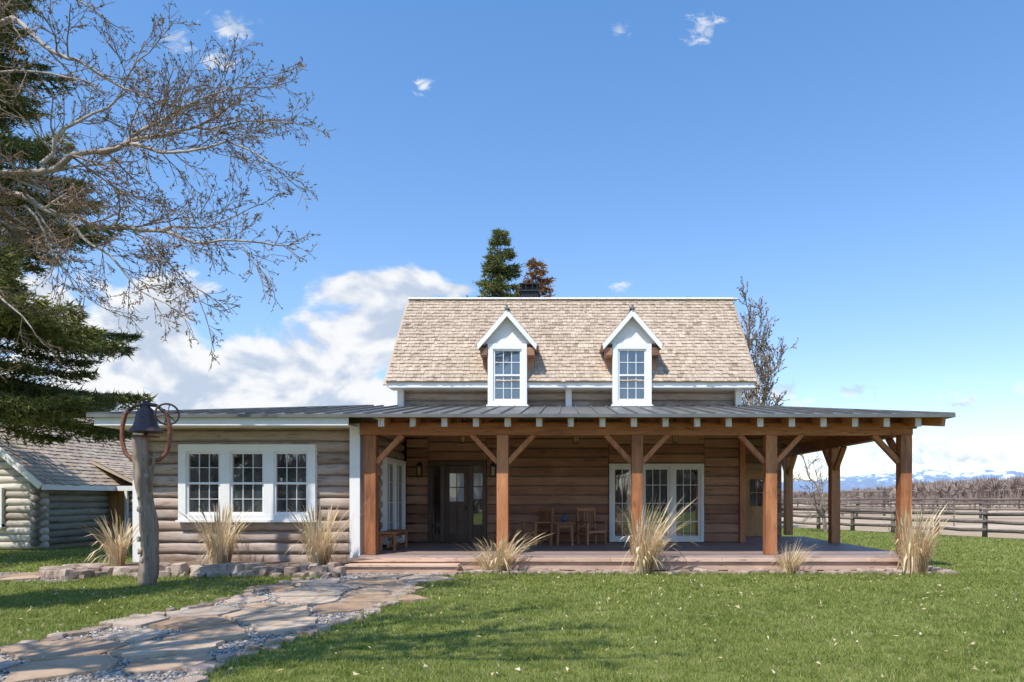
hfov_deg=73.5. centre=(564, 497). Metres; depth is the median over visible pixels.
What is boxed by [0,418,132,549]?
log cabin
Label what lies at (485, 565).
ornamental grass
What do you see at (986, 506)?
distant shrubs
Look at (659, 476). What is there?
window panes
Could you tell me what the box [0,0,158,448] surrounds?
spruce tree
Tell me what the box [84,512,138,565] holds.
ornamental grass
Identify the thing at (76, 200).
cottonwood tree
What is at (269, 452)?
window frames
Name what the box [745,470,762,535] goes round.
side door
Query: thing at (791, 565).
ornamental grass
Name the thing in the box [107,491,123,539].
cabin door
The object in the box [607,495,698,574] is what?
ornamental grass
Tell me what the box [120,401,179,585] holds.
dinner bell
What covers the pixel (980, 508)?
wooden fence
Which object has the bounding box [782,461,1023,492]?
mountains
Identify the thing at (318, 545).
ornamental grass
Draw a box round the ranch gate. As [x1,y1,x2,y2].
[840,490,888,515]
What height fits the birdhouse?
1.950 m
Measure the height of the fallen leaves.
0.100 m
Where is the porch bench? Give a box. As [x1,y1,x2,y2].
[379,529,408,550]
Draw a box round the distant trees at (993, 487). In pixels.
[782,474,1023,504]
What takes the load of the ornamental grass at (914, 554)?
on the garden bed
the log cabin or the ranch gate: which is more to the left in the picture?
the log cabin
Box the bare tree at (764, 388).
[737,276,798,405]
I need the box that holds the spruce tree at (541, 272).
[515,257,557,296]
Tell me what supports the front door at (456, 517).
in the log farmhouse
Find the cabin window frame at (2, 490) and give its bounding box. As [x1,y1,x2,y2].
[0,488,6,527]
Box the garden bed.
[37,561,959,579]
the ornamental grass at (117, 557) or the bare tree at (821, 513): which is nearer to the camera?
the ornamental grass at (117, 557)
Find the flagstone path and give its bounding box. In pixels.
[0,571,462,681]
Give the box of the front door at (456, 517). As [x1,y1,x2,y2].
[445,466,468,541]
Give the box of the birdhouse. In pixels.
[950,493,957,525]
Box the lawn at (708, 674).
[0,528,1023,681]
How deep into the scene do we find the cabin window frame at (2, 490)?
21.85 m
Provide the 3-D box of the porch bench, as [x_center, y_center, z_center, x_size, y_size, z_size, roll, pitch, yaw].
[-4.330,1.089,17.300,0.420,0.478,1.400,0,0,0]
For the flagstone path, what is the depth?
8.37 m
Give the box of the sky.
[0,0,1023,481]
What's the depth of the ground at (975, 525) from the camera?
45.66 m
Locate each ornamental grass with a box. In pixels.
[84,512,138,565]
[175,501,256,563]
[281,501,360,565]
[460,540,510,569]
[468,528,547,573]
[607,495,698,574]
[758,539,819,574]
[886,496,953,574]
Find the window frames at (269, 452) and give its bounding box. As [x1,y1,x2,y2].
[175,444,703,546]
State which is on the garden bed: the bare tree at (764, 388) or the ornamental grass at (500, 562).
the ornamental grass at (500, 562)
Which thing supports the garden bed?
on the lawn at (708, 674)
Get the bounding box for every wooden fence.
[782,498,1023,518]
[782,506,1023,537]
[793,500,1023,509]
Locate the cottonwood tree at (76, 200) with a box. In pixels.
[0,0,335,382]
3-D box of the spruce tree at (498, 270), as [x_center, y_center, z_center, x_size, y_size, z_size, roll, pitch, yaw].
[-2.760,-5.065,30.152,4.808,13.530,4.682,0,0,0]
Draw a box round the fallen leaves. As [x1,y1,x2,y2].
[10,574,1022,681]
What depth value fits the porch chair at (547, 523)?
19.04 m
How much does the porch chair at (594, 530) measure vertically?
1.027 m
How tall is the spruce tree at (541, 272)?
12.454 m
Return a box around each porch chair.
[521,508,553,545]
[576,508,607,545]
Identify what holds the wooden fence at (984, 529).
on the ground at (975, 525)
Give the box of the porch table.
[554,514,575,545]
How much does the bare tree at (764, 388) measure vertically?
12.925 m
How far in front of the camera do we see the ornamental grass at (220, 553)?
14.93 m
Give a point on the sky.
(859, 164)
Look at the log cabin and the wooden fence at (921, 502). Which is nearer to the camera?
the log cabin
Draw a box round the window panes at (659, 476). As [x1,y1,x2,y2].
[190,454,697,540]
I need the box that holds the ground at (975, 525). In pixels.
[782,501,1023,539]
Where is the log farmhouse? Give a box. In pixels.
[86,283,955,572]
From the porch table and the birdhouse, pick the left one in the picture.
the porch table
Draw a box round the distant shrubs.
[813,501,1023,510]
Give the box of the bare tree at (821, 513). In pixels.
[793,452,848,531]
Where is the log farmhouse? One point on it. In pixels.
(506, 415)
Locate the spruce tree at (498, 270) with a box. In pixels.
[466,228,525,296]

